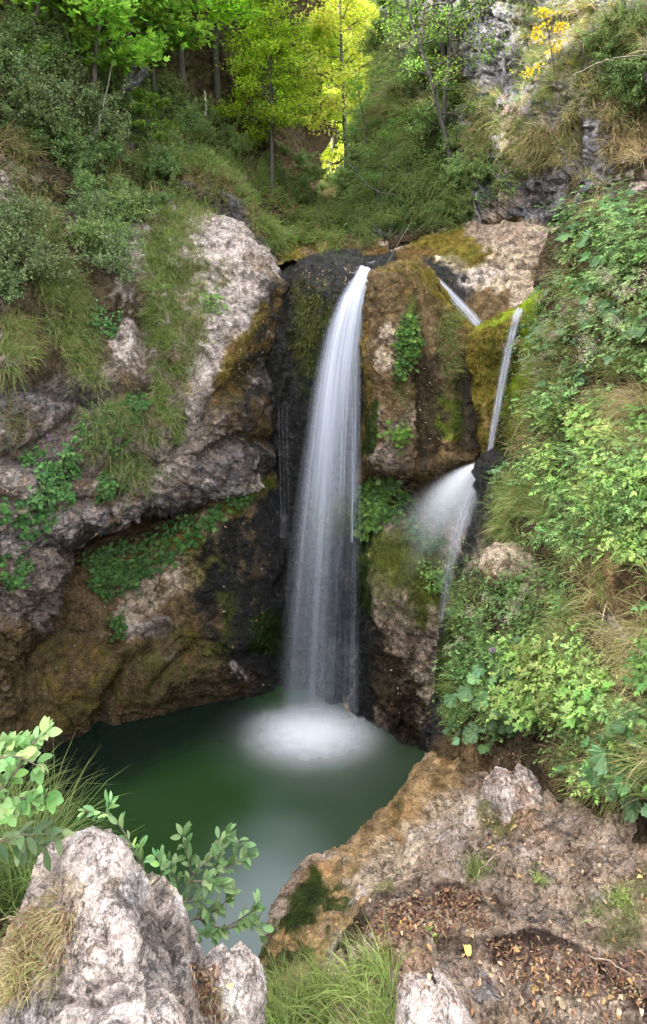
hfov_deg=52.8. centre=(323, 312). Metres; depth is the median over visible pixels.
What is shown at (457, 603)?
leafy plant
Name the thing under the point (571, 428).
lobed leaf plant
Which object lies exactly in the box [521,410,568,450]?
leafy plant
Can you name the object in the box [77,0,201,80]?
tree
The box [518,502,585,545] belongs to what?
leafy plant
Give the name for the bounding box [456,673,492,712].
broad leaved plant
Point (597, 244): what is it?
leafy plant
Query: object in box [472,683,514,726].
broad leaved plant
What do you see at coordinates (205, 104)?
dead snag
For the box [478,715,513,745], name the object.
leafy plant
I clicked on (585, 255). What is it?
broad leaved plant
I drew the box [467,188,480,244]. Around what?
root
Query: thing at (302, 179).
shrub
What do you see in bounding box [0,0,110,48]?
tree
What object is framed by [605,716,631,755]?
lobed leaf plant
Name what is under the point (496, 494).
leafy plant
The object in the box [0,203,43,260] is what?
shrub
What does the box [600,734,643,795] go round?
broad leaved plant
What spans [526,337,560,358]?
leafy plant
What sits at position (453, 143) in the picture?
shrub
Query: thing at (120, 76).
shrub
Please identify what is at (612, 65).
shrub
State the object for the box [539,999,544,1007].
fallen leaf
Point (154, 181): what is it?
shrub
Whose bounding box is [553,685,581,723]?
lobed leaf plant
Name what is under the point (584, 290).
leafy plant
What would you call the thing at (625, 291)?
tall herb
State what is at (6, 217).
shrub
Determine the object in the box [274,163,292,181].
shrub
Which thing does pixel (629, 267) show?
leafy plant
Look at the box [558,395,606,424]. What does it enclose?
lobed leaf plant
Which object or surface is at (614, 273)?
leafy plant
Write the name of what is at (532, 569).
leafy plant
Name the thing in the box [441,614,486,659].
tall herb
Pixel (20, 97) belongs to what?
shrub
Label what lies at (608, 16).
shrub
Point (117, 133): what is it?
shrub
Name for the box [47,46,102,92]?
shrub
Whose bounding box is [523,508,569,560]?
leafy plant
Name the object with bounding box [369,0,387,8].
shrub
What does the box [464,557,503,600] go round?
leafy plant
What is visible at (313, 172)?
shrub
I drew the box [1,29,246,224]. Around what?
ground cover
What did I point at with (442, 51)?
tree
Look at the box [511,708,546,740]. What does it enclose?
leafy plant
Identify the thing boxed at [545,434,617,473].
leafy plant
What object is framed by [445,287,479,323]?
stream chute
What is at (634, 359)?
leafy plant
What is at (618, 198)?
broad leaved plant
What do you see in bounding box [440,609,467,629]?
leafy plant
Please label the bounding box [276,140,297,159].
shrub
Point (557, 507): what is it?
leafy plant
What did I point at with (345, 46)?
tree
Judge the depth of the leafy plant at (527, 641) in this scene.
5.05 m
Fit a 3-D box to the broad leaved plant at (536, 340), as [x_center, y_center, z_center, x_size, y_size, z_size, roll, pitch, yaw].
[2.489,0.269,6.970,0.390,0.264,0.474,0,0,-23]
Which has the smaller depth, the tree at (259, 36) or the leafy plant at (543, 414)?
the leafy plant at (543, 414)
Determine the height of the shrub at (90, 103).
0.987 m
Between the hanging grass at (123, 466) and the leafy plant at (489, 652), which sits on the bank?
the leafy plant at (489, 652)
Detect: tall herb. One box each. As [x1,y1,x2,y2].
[437,535,484,583]
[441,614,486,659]
[465,585,513,624]
[496,312,554,363]
[501,582,546,629]
[501,583,548,628]
[514,353,548,379]
[522,264,573,310]
[525,561,558,605]
[529,348,575,378]
[543,291,615,349]
[549,297,579,341]
[574,283,641,369]
[582,311,646,373]
[586,262,646,313]
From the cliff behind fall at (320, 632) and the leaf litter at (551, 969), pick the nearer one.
the leaf litter at (551, 969)
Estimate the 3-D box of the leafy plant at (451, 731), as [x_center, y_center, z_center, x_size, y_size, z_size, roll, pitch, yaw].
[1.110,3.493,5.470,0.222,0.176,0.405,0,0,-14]
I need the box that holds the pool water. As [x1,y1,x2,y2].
[1,685,424,956]
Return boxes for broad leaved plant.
[442,722,481,745]
[443,680,471,716]
[447,707,469,744]
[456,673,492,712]
[465,720,497,754]
[466,646,490,684]
[467,704,493,732]
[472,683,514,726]
[478,682,515,722]
[484,691,514,731]
[486,456,508,472]
[488,709,522,733]
[489,670,508,698]
[490,634,523,681]
[493,715,517,736]
[512,496,543,509]
[520,321,555,338]
[531,327,568,349]
[533,275,562,294]
[534,373,589,393]
[552,374,583,396]
[554,217,591,241]
[554,740,584,772]
[559,723,588,743]
[563,334,604,384]
[574,281,613,330]
[575,217,633,267]
[576,730,622,787]
[578,278,624,317]
[581,204,626,225]
[583,324,646,364]
[586,706,646,796]
[596,701,625,724]
[596,767,641,812]
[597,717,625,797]
[598,189,634,209]
[600,294,632,334]
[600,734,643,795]
[604,295,646,321]
[611,718,646,747]
[622,774,646,822]
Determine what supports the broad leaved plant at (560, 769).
on the bank
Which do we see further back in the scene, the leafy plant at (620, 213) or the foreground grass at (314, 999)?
the leafy plant at (620, 213)
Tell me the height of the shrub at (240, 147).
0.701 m
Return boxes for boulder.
[0,826,205,1023]
[198,941,267,1023]
[289,247,317,259]
[349,916,439,994]
[395,967,473,1023]
[471,449,505,501]
[479,540,529,589]
[481,763,542,823]
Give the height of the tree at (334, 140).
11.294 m
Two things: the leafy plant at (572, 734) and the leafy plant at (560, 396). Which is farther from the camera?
the leafy plant at (560, 396)
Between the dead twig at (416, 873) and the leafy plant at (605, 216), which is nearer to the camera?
the dead twig at (416, 873)
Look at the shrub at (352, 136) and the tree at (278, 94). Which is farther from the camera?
the tree at (278, 94)
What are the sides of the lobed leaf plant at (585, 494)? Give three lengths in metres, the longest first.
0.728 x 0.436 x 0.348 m
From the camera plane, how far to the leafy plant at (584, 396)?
5.63 m
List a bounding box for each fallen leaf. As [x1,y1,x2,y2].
[214,963,219,977]
[225,982,233,989]
[463,945,470,956]
[501,1001,505,1012]
[518,994,523,1006]
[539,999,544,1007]
[559,998,565,1009]
[571,981,575,989]
[575,968,581,974]
[616,1008,621,1018]
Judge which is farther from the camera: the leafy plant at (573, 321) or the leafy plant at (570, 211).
the leafy plant at (570, 211)
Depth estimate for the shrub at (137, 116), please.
12.05 m
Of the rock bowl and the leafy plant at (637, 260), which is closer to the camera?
the leafy plant at (637, 260)
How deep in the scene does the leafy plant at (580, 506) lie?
4.80 m
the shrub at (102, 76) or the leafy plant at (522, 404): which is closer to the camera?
the leafy plant at (522, 404)
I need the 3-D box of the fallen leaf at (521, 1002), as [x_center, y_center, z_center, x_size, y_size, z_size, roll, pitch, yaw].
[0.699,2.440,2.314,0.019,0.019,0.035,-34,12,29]
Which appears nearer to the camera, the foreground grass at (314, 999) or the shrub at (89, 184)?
the foreground grass at (314, 999)
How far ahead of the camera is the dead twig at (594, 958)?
2.38 m
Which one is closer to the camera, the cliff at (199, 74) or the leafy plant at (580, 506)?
the leafy plant at (580, 506)
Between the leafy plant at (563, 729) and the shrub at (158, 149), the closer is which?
the leafy plant at (563, 729)
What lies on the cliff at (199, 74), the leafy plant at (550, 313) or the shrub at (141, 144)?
the shrub at (141, 144)
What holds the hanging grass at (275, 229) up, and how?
hanging from the cliff at (199, 74)
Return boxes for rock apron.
[343,478,474,751]
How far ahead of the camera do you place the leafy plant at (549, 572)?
5.14 m
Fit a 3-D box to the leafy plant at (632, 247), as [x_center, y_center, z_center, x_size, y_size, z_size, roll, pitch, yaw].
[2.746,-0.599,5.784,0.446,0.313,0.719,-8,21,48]
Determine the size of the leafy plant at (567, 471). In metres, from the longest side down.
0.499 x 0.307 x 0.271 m
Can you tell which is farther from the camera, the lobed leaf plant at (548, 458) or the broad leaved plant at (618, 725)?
the lobed leaf plant at (548, 458)
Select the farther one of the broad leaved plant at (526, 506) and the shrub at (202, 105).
the shrub at (202, 105)
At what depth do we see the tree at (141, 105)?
11.97 m
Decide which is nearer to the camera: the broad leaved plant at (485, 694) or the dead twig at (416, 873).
the dead twig at (416, 873)
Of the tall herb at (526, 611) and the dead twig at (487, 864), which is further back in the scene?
the tall herb at (526, 611)
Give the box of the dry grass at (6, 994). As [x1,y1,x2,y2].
[0,888,234,1023]
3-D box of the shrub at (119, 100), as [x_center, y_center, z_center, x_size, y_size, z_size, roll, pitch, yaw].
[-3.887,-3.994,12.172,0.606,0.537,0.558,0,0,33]
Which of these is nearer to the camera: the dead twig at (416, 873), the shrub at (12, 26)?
the dead twig at (416, 873)
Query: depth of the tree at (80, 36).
10.62 m
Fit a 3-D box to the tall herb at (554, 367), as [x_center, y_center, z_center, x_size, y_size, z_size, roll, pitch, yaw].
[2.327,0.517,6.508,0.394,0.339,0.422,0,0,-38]
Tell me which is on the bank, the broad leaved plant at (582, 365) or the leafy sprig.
the broad leaved plant at (582, 365)
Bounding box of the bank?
[419,193,646,845]
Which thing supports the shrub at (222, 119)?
on the cliff at (199, 74)
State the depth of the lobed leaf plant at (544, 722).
4.17 m
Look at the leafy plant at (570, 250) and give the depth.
7.10 m
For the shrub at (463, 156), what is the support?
on the cliff at (534, 191)
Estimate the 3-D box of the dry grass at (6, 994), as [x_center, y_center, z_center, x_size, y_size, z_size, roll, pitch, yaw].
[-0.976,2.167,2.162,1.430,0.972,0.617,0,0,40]
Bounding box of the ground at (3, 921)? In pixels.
[0,851,26,953]
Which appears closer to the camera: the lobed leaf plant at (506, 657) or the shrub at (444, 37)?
the lobed leaf plant at (506, 657)
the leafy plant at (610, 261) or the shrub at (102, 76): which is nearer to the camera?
the leafy plant at (610, 261)
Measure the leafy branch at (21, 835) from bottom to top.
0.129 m
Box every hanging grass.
[0,28,175,398]
[0,388,177,521]
[111,188,238,446]
[154,119,294,258]
[322,38,469,249]
[354,0,646,237]
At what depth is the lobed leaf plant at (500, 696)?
4.75 m
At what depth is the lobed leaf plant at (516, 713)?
4.39 m
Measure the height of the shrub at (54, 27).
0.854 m
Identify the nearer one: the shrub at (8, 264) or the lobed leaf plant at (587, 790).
the lobed leaf plant at (587, 790)
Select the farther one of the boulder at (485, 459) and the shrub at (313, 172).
the shrub at (313, 172)
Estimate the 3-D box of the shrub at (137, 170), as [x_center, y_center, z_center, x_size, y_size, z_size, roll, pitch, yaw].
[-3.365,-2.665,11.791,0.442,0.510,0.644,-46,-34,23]
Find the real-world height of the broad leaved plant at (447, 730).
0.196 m
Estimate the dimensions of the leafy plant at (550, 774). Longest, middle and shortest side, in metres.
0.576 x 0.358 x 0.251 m
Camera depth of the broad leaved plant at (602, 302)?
5.94 m
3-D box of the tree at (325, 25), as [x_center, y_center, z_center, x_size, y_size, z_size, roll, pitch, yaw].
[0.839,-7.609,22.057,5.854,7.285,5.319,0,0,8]
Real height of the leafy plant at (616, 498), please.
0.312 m
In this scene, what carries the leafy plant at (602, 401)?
on the bank
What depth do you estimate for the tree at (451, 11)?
11.08 m
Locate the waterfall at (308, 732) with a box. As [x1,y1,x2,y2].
[273,262,371,751]
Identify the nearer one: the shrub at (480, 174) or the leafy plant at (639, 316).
the leafy plant at (639, 316)
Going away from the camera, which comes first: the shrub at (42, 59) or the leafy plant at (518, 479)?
the leafy plant at (518, 479)
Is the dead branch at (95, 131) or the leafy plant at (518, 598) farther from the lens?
the dead branch at (95, 131)
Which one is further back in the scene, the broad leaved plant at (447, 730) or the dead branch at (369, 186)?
the dead branch at (369, 186)
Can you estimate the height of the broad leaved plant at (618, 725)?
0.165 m
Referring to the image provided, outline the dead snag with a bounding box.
[204,90,206,115]
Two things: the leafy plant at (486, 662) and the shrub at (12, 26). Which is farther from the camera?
the shrub at (12, 26)
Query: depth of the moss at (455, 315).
8.48 m
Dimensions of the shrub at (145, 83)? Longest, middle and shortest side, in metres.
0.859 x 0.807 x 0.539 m
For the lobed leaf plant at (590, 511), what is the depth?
4.42 m
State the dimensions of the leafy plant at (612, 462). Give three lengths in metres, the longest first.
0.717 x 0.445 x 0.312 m
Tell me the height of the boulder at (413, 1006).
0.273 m
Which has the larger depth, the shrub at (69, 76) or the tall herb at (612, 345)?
the shrub at (69, 76)
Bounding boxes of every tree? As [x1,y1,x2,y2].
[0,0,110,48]
[10,0,188,129]
[18,0,128,94]
[50,0,234,110]
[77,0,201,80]
[114,0,228,97]
[124,85,181,143]
[161,0,277,109]
[192,0,312,116]
[206,0,330,167]
[214,17,328,188]
[223,2,319,75]
[224,0,307,123]
[288,0,381,176]
[291,13,365,129]
[297,0,378,174]
[317,46,372,164]
[322,68,346,154]
[326,0,368,141]
[329,0,379,92]
[335,73,387,149]
[353,0,530,160]
[356,114,410,206]
[379,0,489,97]
[391,0,519,126]
[433,0,445,56]
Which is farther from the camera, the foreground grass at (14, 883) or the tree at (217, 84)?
the tree at (217, 84)
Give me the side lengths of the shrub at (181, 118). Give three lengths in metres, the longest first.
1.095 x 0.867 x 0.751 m
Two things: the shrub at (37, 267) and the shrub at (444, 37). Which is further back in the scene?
the shrub at (444, 37)
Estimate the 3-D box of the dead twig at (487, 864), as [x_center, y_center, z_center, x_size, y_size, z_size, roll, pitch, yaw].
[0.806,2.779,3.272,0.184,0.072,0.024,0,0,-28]
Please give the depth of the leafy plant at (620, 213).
6.27 m
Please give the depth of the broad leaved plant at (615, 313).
5.47 m
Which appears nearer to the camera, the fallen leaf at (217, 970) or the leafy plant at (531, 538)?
the fallen leaf at (217, 970)
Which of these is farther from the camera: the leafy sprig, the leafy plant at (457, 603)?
the leafy plant at (457, 603)
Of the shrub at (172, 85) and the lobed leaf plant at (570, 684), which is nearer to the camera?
the lobed leaf plant at (570, 684)
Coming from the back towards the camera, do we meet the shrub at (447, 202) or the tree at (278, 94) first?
the tree at (278, 94)
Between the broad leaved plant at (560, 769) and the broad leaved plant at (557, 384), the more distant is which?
the broad leaved plant at (557, 384)
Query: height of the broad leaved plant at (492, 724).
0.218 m
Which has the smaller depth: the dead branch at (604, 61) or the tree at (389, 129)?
the dead branch at (604, 61)
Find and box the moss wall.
[465,289,543,458]
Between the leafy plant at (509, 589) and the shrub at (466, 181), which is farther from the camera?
the shrub at (466, 181)
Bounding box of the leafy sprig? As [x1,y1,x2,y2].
[77,789,170,875]
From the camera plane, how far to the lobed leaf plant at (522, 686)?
4.50 m
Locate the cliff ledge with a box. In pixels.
[145,142,287,256]
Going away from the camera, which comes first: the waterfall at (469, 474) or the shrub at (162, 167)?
the waterfall at (469, 474)
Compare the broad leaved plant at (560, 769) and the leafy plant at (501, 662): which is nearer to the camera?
the broad leaved plant at (560, 769)
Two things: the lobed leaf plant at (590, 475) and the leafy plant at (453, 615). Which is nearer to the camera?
the lobed leaf plant at (590, 475)
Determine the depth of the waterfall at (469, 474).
7.80 m
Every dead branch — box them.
[90,63,112,140]
[341,156,394,196]
[572,54,646,76]
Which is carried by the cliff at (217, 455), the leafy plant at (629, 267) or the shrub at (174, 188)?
the shrub at (174, 188)
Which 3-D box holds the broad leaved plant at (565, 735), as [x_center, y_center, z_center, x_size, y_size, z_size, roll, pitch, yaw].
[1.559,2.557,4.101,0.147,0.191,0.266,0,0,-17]
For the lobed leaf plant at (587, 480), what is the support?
on the bank
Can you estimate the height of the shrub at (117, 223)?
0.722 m
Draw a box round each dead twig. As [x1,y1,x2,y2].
[400,871,438,884]
[471,854,499,882]
[586,954,640,990]
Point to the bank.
(434, 737)
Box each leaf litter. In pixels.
[1,563,646,1023]
[6,250,544,726]
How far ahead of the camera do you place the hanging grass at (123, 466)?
8.37 m
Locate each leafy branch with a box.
[0,716,63,826]
[0,820,74,871]
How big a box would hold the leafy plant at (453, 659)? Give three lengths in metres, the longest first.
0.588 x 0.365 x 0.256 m
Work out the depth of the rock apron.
8.26 m
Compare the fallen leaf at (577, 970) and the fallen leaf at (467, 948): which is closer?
the fallen leaf at (577, 970)
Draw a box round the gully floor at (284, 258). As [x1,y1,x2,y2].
[274,174,382,265]
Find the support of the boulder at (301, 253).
on the gully floor at (284, 258)
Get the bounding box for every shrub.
[0,3,44,43]
[0,16,28,66]
[0,19,59,68]
[0,34,60,92]
[0,64,55,144]
[0,112,58,153]
[0,166,54,238]
[0,202,24,241]
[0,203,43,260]
[0,225,83,289]
[0,231,32,290]
[0,259,29,303]
[1,37,75,119]
[1,55,85,137]
[11,0,70,43]
[18,27,80,80]
[35,103,95,164]
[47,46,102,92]
[49,208,128,253]
[54,140,101,177]
[54,173,111,222]
[63,70,129,128]
[63,132,106,172]
[70,159,104,196]
[72,177,129,228]
[72,207,150,283]
[77,64,117,89]
[79,99,136,145]
[83,126,130,167]
[93,180,162,223]
[98,171,139,198]
[101,211,145,250]
[104,66,133,91]
[109,84,133,110]
[115,172,141,190]
[120,99,155,132]
[121,148,145,180]
[129,185,158,208]
[133,140,154,177]
[137,141,154,178]
[138,127,158,146]
[140,70,159,93]
[140,161,165,192]
[141,85,174,118]
[141,147,190,176]
[142,188,178,209]
[144,135,175,169]
[156,63,187,105]
[156,124,181,142]
[158,821,273,945]
[165,166,195,204]
[166,92,190,114]
[166,97,212,134]
[189,121,223,145]
[191,94,218,123]
[214,108,231,128]
[216,117,238,142]
[224,130,256,156]
[260,149,280,164]
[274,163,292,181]
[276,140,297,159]
[288,183,305,201]
[292,148,317,166]
[293,170,318,188]
[296,180,323,204]
[300,159,330,179]
[306,162,322,174]
[316,180,332,190]
[328,165,350,187]
[333,157,358,188]
[339,139,360,164]
[340,107,362,145]
[357,25,376,56]
[366,12,382,31]
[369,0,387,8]
[385,2,416,35]
[387,43,428,87]
[403,97,444,140]
[404,27,440,70]
[422,6,466,45]
[423,58,465,110]
[427,179,464,214]
[436,124,466,154]
[437,150,467,188]
[445,185,482,217]
[451,152,484,188]
[455,138,482,164]
[461,147,496,183]
[510,6,582,77]
[576,22,625,69]
[582,0,635,47]
[587,55,643,101]
[599,53,629,73]
[600,36,646,114]
[604,21,646,64]
[609,84,646,119]
[614,0,646,36]
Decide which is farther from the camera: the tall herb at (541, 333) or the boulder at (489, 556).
the tall herb at (541, 333)
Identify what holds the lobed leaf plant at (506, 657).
on the bank
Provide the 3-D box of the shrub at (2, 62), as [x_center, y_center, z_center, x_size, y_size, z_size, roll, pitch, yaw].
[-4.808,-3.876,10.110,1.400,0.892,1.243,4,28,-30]
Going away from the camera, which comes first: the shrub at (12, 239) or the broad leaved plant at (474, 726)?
the broad leaved plant at (474, 726)
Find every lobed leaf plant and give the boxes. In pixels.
[425,925,437,943]
[463,656,525,721]
[477,631,533,674]
[479,657,521,693]
[488,663,539,714]
[499,681,545,731]
[503,613,543,667]
[507,619,599,704]
[508,636,549,690]
[509,643,543,700]
[509,684,528,706]
[512,424,571,472]
[516,452,581,506]
[519,383,558,432]
[521,687,576,733]
[525,679,591,732]
[529,858,554,887]
[531,626,609,693]
[532,650,563,679]
[537,659,596,711]
[544,399,585,426]
[545,472,624,510]
[547,666,605,717]
[548,693,608,733]
[549,666,625,729]
[552,740,605,805]
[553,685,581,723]
[555,480,643,527]
[556,645,618,706]
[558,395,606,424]
[562,412,583,441]
[563,449,621,500]
[565,418,614,455]
[571,459,613,487]
[576,441,631,503]
[579,410,639,449]
[581,438,646,497]
[589,503,646,563]
[600,880,634,906]
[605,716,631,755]
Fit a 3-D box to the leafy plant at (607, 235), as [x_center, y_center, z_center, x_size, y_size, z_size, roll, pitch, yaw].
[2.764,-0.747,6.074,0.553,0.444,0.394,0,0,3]
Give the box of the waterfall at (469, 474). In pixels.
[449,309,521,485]
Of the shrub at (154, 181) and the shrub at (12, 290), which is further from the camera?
the shrub at (154, 181)
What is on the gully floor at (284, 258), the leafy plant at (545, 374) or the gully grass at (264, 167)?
the gully grass at (264, 167)
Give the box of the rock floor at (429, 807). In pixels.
[258,751,646,1023]
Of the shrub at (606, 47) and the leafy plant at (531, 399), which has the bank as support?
the leafy plant at (531, 399)
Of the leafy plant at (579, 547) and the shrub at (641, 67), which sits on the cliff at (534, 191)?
the shrub at (641, 67)
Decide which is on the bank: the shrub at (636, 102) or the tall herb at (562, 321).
the tall herb at (562, 321)
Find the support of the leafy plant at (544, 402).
on the bank
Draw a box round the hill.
[320,119,348,165]
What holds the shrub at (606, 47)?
on the cliff at (534, 191)
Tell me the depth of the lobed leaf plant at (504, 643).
5.22 m
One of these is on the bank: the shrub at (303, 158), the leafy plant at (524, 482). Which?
the leafy plant at (524, 482)
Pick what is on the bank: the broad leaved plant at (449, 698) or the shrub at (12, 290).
the broad leaved plant at (449, 698)
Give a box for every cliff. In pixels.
[0,0,335,230]
[0,192,289,559]
[0,468,286,755]
[334,0,646,249]
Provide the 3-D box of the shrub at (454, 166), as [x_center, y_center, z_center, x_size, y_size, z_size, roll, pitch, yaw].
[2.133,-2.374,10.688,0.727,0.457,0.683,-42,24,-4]
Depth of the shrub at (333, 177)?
14.25 m
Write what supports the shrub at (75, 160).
on the cliff at (199, 74)
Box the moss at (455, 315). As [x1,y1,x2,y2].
[395,289,467,439]
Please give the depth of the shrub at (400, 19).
14.73 m
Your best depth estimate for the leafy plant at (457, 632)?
6.47 m
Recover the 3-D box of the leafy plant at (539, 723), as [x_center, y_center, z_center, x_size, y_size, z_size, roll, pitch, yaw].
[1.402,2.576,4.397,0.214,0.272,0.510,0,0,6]
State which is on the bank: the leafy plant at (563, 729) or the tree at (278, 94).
the leafy plant at (563, 729)
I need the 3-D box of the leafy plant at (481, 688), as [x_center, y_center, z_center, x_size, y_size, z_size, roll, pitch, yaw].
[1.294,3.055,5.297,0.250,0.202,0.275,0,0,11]
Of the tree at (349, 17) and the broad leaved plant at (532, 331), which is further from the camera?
the tree at (349, 17)
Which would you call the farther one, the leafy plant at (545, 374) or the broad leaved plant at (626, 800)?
the leafy plant at (545, 374)
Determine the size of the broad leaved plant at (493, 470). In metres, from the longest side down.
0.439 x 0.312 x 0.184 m
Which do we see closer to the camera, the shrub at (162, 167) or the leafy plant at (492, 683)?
the leafy plant at (492, 683)
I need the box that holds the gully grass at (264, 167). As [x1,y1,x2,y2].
[240,149,355,257]
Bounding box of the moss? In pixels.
[8,261,549,950]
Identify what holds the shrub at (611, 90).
on the cliff at (534, 191)
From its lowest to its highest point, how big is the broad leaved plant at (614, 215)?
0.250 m
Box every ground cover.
[0,285,230,592]
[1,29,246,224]
[73,493,253,642]
[348,313,450,593]
[356,26,646,235]
[619,196,646,796]
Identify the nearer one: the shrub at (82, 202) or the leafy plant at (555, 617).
the leafy plant at (555, 617)
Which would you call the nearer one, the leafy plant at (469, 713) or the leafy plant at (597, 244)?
the leafy plant at (469, 713)
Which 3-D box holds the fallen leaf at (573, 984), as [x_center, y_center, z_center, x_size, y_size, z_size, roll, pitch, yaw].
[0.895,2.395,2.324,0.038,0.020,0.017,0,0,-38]
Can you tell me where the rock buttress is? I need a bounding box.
[354,258,480,495]
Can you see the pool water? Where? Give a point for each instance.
(205, 770)
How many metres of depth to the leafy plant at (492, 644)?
5.45 m
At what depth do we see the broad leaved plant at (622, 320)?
5.69 m
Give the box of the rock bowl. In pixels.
[363,219,559,325]
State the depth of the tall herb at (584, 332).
5.96 m
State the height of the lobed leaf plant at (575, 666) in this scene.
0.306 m
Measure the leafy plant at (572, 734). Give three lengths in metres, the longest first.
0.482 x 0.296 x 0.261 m
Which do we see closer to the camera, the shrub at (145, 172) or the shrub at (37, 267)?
the shrub at (37, 267)
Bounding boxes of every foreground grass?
[0,721,189,935]
[250,841,646,1023]
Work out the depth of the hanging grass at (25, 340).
8.99 m
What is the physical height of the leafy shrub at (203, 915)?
0.360 m
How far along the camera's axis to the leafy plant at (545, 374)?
6.82 m
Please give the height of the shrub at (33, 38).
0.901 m
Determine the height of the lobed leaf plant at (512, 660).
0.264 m
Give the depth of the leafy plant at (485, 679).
5.52 m
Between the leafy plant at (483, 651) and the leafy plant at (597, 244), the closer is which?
the leafy plant at (483, 651)
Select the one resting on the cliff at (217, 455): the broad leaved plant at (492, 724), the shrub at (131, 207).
the shrub at (131, 207)
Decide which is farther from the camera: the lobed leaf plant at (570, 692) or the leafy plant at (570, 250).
the leafy plant at (570, 250)
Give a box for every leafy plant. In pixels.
[423,646,474,683]
[432,699,464,730]
[435,570,465,595]
[437,713,459,742]
[439,637,473,679]
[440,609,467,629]
[440,644,494,673]
[442,589,466,616]
[449,639,481,684]
[451,592,497,619]
[452,619,465,638]
[452,684,476,710]
[453,705,474,723]
[454,571,488,594]
[454,590,496,640]
[456,614,489,647]
[458,624,493,656]
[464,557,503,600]
[464,635,498,684]
[467,646,512,671]
[468,617,499,667]
[468,679,497,702]
[471,676,503,720]
[473,669,512,688]
[475,552,527,593]
[475,704,499,735]
[477,577,499,602]
[477,633,511,676]
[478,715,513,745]
[480,622,519,651]
[485,480,509,506]
[487,577,544,631]
[488,464,503,484]
[489,587,530,608]
[489,631,520,678]
[499,380,570,417]
[501,580,535,614]
[504,441,527,469]
[506,458,531,488]
[506,512,562,552]
[507,396,535,417]
[507,456,552,487]
[511,369,589,412]
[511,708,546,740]
[512,613,547,637]
[513,668,544,727]
[514,551,551,588]
[515,631,535,669]
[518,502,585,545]
[519,283,550,334]
[520,446,553,474]
[520,732,585,778]
[521,392,571,431]
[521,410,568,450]
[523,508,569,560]
[523,612,569,648]
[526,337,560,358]
[527,468,608,546]
[527,667,611,734]
[529,600,577,629]
[530,363,559,385]
[531,233,596,291]
[531,288,573,327]
[531,617,594,664]
[532,204,578,233]
[532,474,583,520]
[532,550,562,584]
[533,473,575,502]
[534,185,599,221]
[534,386,553,414]
[535,442,567,490]
[535,484,577,522]
[537,701,563,731]
[539,422,573,460]
[541,491,599,571]
[541,721,583,762]
[543,324,576,355]
[545,303,598,335]
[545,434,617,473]
[546,561,566,604]
[548,242,581,267]
[548,579,575,619]
[548,714,582,746]
[549,386,568,406]
[550,206,607,236]
[550,461,587,486]
[551,501,625,558]
[555,256,614,301]
[555,264,601,298]
[556,478,646,524]
[557,623,603,693]
[557,702,601,744]
[559,486,597,521]
[560,430,589,470]
[561,428,636,470]
[563,281,590,311]
[567,375,608,406]
[571,210,603,243]
[572,690,646,740]
[572,750,646,804]
[573,292,646,341]
[574,228,621,256]
[575,217,616,253]
[575,334,612,373]
[576,221,634,293]
[578,167,638,212]
[580,230,641,289]
[581,247,620,291]
[581,463,640,545]
[582,426,646,487]
[582,727,635,768]
[586,211,646,256]
[587,371,626,425]
[591,193,641,235]
[593,189,636,220]
[593,420,646,469]
[595,209,646,238]
[597,489,646,543]
[598,202,646,236]
[598,223,646,257]
[606,245,646,280]
[606,497,646,562]
[608,334,646,381]
[611,182,646,215]
[611,481,646,528]
[612,221,646,270]
[612,399,642,436]
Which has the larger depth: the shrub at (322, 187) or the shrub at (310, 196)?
the shrub at (322, 187)
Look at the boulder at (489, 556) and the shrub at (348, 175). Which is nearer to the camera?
the boulder at (489, 556)
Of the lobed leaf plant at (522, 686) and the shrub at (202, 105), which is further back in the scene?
the shrub at (202, 105)
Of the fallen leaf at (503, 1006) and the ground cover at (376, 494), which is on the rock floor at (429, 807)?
the fallen leaf at (503, 1006)
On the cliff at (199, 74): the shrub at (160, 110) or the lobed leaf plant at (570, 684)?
the shrub at (160, 110)
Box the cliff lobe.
[0,545,73,701]
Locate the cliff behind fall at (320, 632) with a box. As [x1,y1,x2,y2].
[265,248,395,704]
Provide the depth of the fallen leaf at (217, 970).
1.98 m
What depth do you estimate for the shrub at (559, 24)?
9.18 m
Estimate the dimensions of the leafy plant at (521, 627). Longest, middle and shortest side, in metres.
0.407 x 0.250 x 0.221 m
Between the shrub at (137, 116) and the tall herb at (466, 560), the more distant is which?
the shrub at (137, 116)
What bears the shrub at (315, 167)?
on the cliff at (199, 74)
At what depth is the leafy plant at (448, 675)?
5.82 m
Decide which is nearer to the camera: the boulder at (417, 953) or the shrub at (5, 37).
the boulder at (417, 953)
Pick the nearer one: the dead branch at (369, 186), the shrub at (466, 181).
the shrub at (466, 181)
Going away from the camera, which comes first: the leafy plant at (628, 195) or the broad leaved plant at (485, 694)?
the broad leaved plant at (485, 694)
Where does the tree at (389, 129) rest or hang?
on the cliff at (534, 191)
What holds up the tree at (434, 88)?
on the cliff at (534, 191)
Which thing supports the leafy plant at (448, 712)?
on the bank

